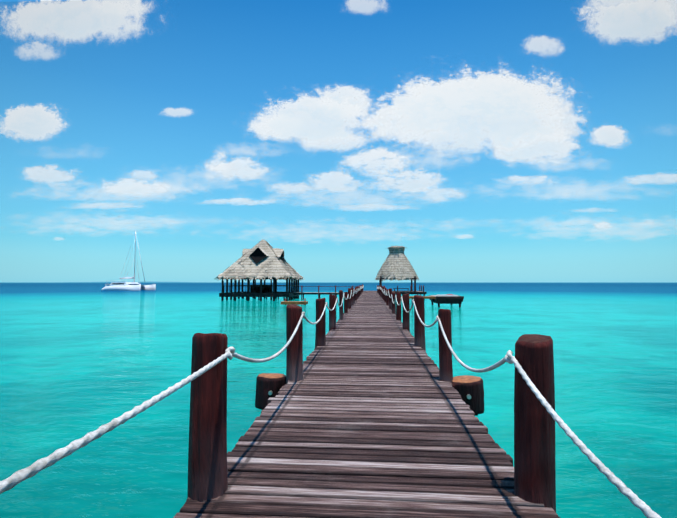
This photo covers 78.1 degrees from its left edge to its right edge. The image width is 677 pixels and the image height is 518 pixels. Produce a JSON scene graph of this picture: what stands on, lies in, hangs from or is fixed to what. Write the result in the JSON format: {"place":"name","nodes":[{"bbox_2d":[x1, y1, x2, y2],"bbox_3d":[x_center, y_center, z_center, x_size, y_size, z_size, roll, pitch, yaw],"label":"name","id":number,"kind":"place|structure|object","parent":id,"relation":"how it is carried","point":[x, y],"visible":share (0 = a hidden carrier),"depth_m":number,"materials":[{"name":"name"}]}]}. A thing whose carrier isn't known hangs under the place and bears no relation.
{"place":"outdoors","nodes":[
{"label":"outdoors","id":0,"kind":"place"},
{"bbox_2d":[0,103,90,162],"bbox_3d":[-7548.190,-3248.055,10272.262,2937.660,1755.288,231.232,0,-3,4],"label":"cloud","id":1,"kind":"structure","parent":0,"point":[37,122],"depth_m":10272.63,"materials":[{"name":"white"}]},
{"bbox_2d":[0,0,177,74],"bbox_3d":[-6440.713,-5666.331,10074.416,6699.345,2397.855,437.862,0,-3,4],"label":"cloud","id":2,"kind":"structure","parent":0,"point":[75,20],"depth_m":10076.13,"materials":[{"name":"white"}]},
{"bbox_2d":[0,154,207,209],"bbox_3d":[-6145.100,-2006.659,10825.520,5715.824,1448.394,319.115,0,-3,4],"label":"cloud","id":3,"kind":"structure","parent":0,"point":[50,174],"depth_m":10853.35,"materials":[{"name":"white"}]},
{"bbox_2d":[202,146,302,183],"bbox_3d":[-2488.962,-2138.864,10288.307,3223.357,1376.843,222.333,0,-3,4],"label":"cloud","id":4,"kind":"structure","parent":0,"point":[241,168],"depth_m":10289.45,"materials":[{"name":"white"}]},
{"bbox_2d":[164,0,384,115],"bbox_3d":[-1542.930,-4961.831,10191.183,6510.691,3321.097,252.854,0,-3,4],"label":"cloud","id":5,"kind":"structure","parent":0,"point":[365,6],"depth_m":10145.63,"materials":[{"name":"white"}]},
{"bbox_2d":[239,75,411,152],"bbox_3d":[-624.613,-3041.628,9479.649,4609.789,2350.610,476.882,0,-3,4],"label":"cloud","id":6,"kind":"structure","parent":0,"point":[325,119],"depth_m":9414.35,"materials":[{"name":"white"}]},
{"bbox_2d":[49,221,610,239],"bbox_3d":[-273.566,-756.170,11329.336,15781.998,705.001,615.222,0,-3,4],"label":"cloud","id":7,"kind":"structure","parent":0,"point":[604,225],"depth_m":11054.77,"materials":[{"name":"white"}]},
{"bbox_2d":[0,282,676,517],"bbox_3d":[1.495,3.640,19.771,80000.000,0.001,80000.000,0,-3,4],"label":"sea water","id":8,"kind":"structure","parent":0,"point":[78,360],"depth_m":11.47,"materials":[{"name":"teal liquid"}]},
{"bbox_2d":[101,231,155,290],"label":"catamaran","id":9,"kind":"object","parent":8,"relation":"on","point":[129,286],"depth_m":131.46,"materials":[{"name":"white plastic"}]},
{"bbox_2d":[219,277,300,300],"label":"big palapa frame","id":10,"kind":"object","parent":8,"relation":"in","point":[254,291],"depth_m":58.05,"materials":[{"name":"brown wood"}]},
{"bbox_2d":[215,240,304,280],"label":"thatched roof","id":11,"kind":"structure","parent":10,"relation":"on","point":[261,259],"depth_m":57.80,"materials":[{"name":"grey wicker"}]},
{"bbox_2d":[293,285,356,299],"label":"palapa walkway","id":12,"kind":"structure","parent":10,"relation":"attached to","point":[318,293],"depth_m":58.93,"materials":[{"name":"brown wood"}]},
{"bbox_2d":[281,298,307,304],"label":"swim platform","id":13,"kind":"structure","parent":8,"relation":"in","point":[304,302],"depth_m":45.41,"materials":[{"name":"brown wood"}]},
{"bbox_2d":[384,285,426,295],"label":"pier end platform","id":14,"kind":"structure","parent":8,"relation":"in","point":[413,292],"depth_m":63.04,"materials":[{"name":"brown wood"}]},
{"bbox_2d":[379,276,415,291],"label":"hut support frame","id":15,"kind":"object","parent":14,"relation":"on","point":[381,278],"depth_m":67.84,"materials":[{"name":"brown wood"}]},
{"bbox_2d":[374,246,418,281],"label":"thatched roof","id":16,"kind":"structure","parent":15,"relation":"on","point":[396,265],"depth_m":66.13,"materials":[{"name":"beige wicker"}]},
{"bbox_2d":[401,294,463,306],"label":"sun deck","id":17,"kind":"structure","parent":8,"relation":"in","point":[451,299],"depth_m":42.28,"materials":[{"name":"brown wood"}]},
{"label":"pier piles and beams","id":18,"kind":"object","parent":8,"relation":"in","visible":0},
{"bbox_2d":[187,333,227,501],"bbox_3d":[-0.901,1.289,2.917,0.286,1.555,0.275,0,-3,4],"label":"rail post","id":19,"kind":"object","parent":18,"relation":"on","point":[207,467],"depth_m":2.83,"materials":[{"name":"brown wood"}]},
{"bbox_2d":[255,373,285,409],"bbox_3d":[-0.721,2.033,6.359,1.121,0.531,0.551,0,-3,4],"label":"mooring stump","id":20,"kind":"object","parent":18,"relation":"on","point":[269,385],"depth_m":6.18,"materials":[{"name":"brown wood"}]},
{"bbox_2d":[286,304,302,384],"bbox_3d":[-0.665,1.469,6.269,0.274,1.568,0.293,0,-3,4],"label":"rail post","id":21,"kind":"object","parent":18,"relation":"on","point":[294,359],"depth_m":6.20,"materials":[{"name":"brown wood"}]},
{"bbox_2d":[315,298,325,347],"bbox_3d":[-0.425,1.669,9.639,0.266,1.544,0.275,0,-3,4],"label":"rail post","id":22,"kind":"object","parent":18,"relation":"on","point":[320,336],"depth_m":9.54,"materials":[{"name":"brown wood"}]},
{"bbox_2d":[329,294,335,330],"bbox_3d":[-0.179,1.864,12.982,0.248,1.530,0.249,0,-3,4],"label":"rail post","id":23,"kind":"object","parent":18,"relation":"on","point":[332,314],"depth_m":12.90,"materials":[{"name":"brown wood"}]},
{"bbox_2d":[339,290,342,319],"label":"rail post","id":24,"kind":"object","parent":18,"relation":"on","point":[340,303],"depth_m":16.30,"materials":[{"name":"brown wood"}]},
{"bbox_2d":[344,292,347,312],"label":"rail post","id":25,"kind":"object","parent":18,"relation":"on","point":[346,305],"depth_m":19.64,"materials":[{"name":"brown wood"}]},
{"bbox_2d":[348,288,350,308],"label":"rail post","id":26,"kind":"object","parent":18,"relation":"on","point":[349,300],"depth_m":22.96,"materials":[{"name":"brown wood"}]},
{"bbox_2d":[0,285,363,493],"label":"rail rope","id":27,"kind":"object","parent":26,"relation":"attached to","point":[21,475],"depth_m":1.63,"materials":[{"name":"white fabric"}]},
{"bbox_2d":[351,287,353,304],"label":"rail post","id":28,"kind":"object","parent":18,"relation":"on","point":[352,297],"depth_m":26.35,"materials":[{"name":"brown wood"}]},
{"bbox_2d":[173,291,559,517],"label":"pier deck planks","id":29,"kind":"object","parent":18,"relation":"on","point":[367,423],"depth_m":3.68,"materials":[{"name":"brown wood"}]},
{"bbox_2d":[209,304,521,517],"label":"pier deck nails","id":30,"kind":"object","parent":29,"relation":"on","point":[450,408],"depth_m":3.76,"materials":[{"name":"black metal"}]},
{"bbox_2d":[386,289,388,304],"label":"rail post","id":31,"kind":"object","parent":18,"relation":"on","point":[387,300],"depth_m":26.30,"materials":[{"name":"brown wood"}]},
{"bbox_2d":[389,288,391,309],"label":"rail post","id":32,"kind":"object","parent":18,"relation":"on","point":[390,299],"depth_m":22.94,"materials":[{"name":"brown wood"}]},
{"bbox_2d":[392,292,395,314],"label":"rail post","id":33,"kind":"object","parent":18,"relation":"on","point":[394,304],"depth_m":19.59,"materials":[{"name":"brown wood"}]},
{"bbox_2d":[396,292,400,320],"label":"rail post","id":34,"kind":"object","parent":18,"relation":"on","point":[398,309],"depth_m":16.21,"materials":[{"name":"brown wood"}]},
{"bbox_2d":[403,293,409,330],"bbox_3d":[2.093,1.842,12.941,0.236,1.568,0.249,0,-3,4],"label":"rail post","id":35,"kind":"object","parent":18,"relation":"on","point":[406,320],"depth_m":12.86,"materials":[{"name":"brown wood"}]},
{"bbox_2d":[414,295,425,350],"bbox_3d":[1.871,1.633,9.573,0.268,1.608,0.267,0,-3,4],"label":"rail post","id":36,"kind":"object","parent":18,"relation":"on","point":[419,333],"depth_m":9.51,"materials":[{"name":"brown wood"}]},
{"bbox_2d":[438,309,452,382],"bbox_3d":[1.602,1.496,6.219,0.212,1.507,0.215,0,-3,4],"label":"rail post","id":37,"kind":"object","parent":18,"relation":"on","point":[445,364],"depth_m":6.15,"materials":[{"name":"brown wood"}]},
{"bbox_2d":[377,286,660,517],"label":"rail rope","id":38,"kind":"object","parent":37,"relation":"attached to","point":[630,495],"depth_m":2.13,"materials":[{"name":"white fabric"}]},
{"bbox_2d":[451,376,483,415],"bbox_3d":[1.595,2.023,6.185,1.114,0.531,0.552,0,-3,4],"label":"mooring stump","id":39,"kind":"object","parent":18,"relation":"on","point":[470,389],"depth_m":5.95,"materials":[{"name":"brown wood"}]},
{"bbox_2d":[514,334,555,511],"bbox_3d":[1.336,1.299,2.876,0.286,1.531,0.286,0,-3,4],"label":"rail post","id":40,"kind":"object","parent":18,"relation":"on","point":[534,456],"depth_m":2.78,"materials":[{"name":"brown wood"}]},
{"bbox_2d":[0,141,676,263],"bbox_3d":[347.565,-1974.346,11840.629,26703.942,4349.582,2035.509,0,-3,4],"label":"cloud","id":41,"kind":"structure","parent":0,"point":[122,197],"depth_m":11660.16,"materials":[{"name":"white"}]},
{"bbox_2d":[0,0,676,281],"label":"sky","id":42,"kind":"structure","parent":0,"point":[225,59],"materials":[{"name":"blue"}]},
{"bbox_2d":[13,193,675,229],"bbox_3d":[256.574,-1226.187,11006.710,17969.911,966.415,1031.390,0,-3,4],"label":"cloud","id":43,"kind":"structure","parent":0,"point":[243,201],"depth_m":10960.69,"materials":[{"name":"white"}]},
{"bbox_2d":[256,138,465,200],"bbox_3d":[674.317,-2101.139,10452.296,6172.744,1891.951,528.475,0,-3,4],"label":"cloud","id":44,"kind":"structure","parent":0,"point":[373,162],"depth_m":10331.19,"materials":[{"name":"white"}]},
{"bbox_2d":[321,37,642,202],"bbox_3d":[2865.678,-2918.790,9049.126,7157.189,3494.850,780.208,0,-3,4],"label":"cloud","id":45,"kind":"structure","parent":0,"point":[508,118],"depth_m":8926.71,"materials":[{"name":"white"}]},
{"bbox_2d":[489,169,676,192],"bbox_3d":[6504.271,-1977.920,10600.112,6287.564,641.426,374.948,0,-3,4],"label":"cloud","id":46,"kind":"structure","parent":0,"point":[667,178],"depth_m":10592.38,"materials":[{"name":"white"}]},
{"bbox_2d":[525,0,676,69],"bbox_3d":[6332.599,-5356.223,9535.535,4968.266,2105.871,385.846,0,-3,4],"label":"cloud","id":47,"kind":"structure","parent":0,"point":[613,20],"depth_m":9472.90,"materials":[{"name":"white"}]},
{"bbox_2d":[578,114,644,162],"bbox_3d":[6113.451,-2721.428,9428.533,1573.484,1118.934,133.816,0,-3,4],"label":"cloud","id":48,"kind":"structure","parent":0,"point":[611,139],"depth_m":9428.18,"materials":[{"name":"white"}]}
]}

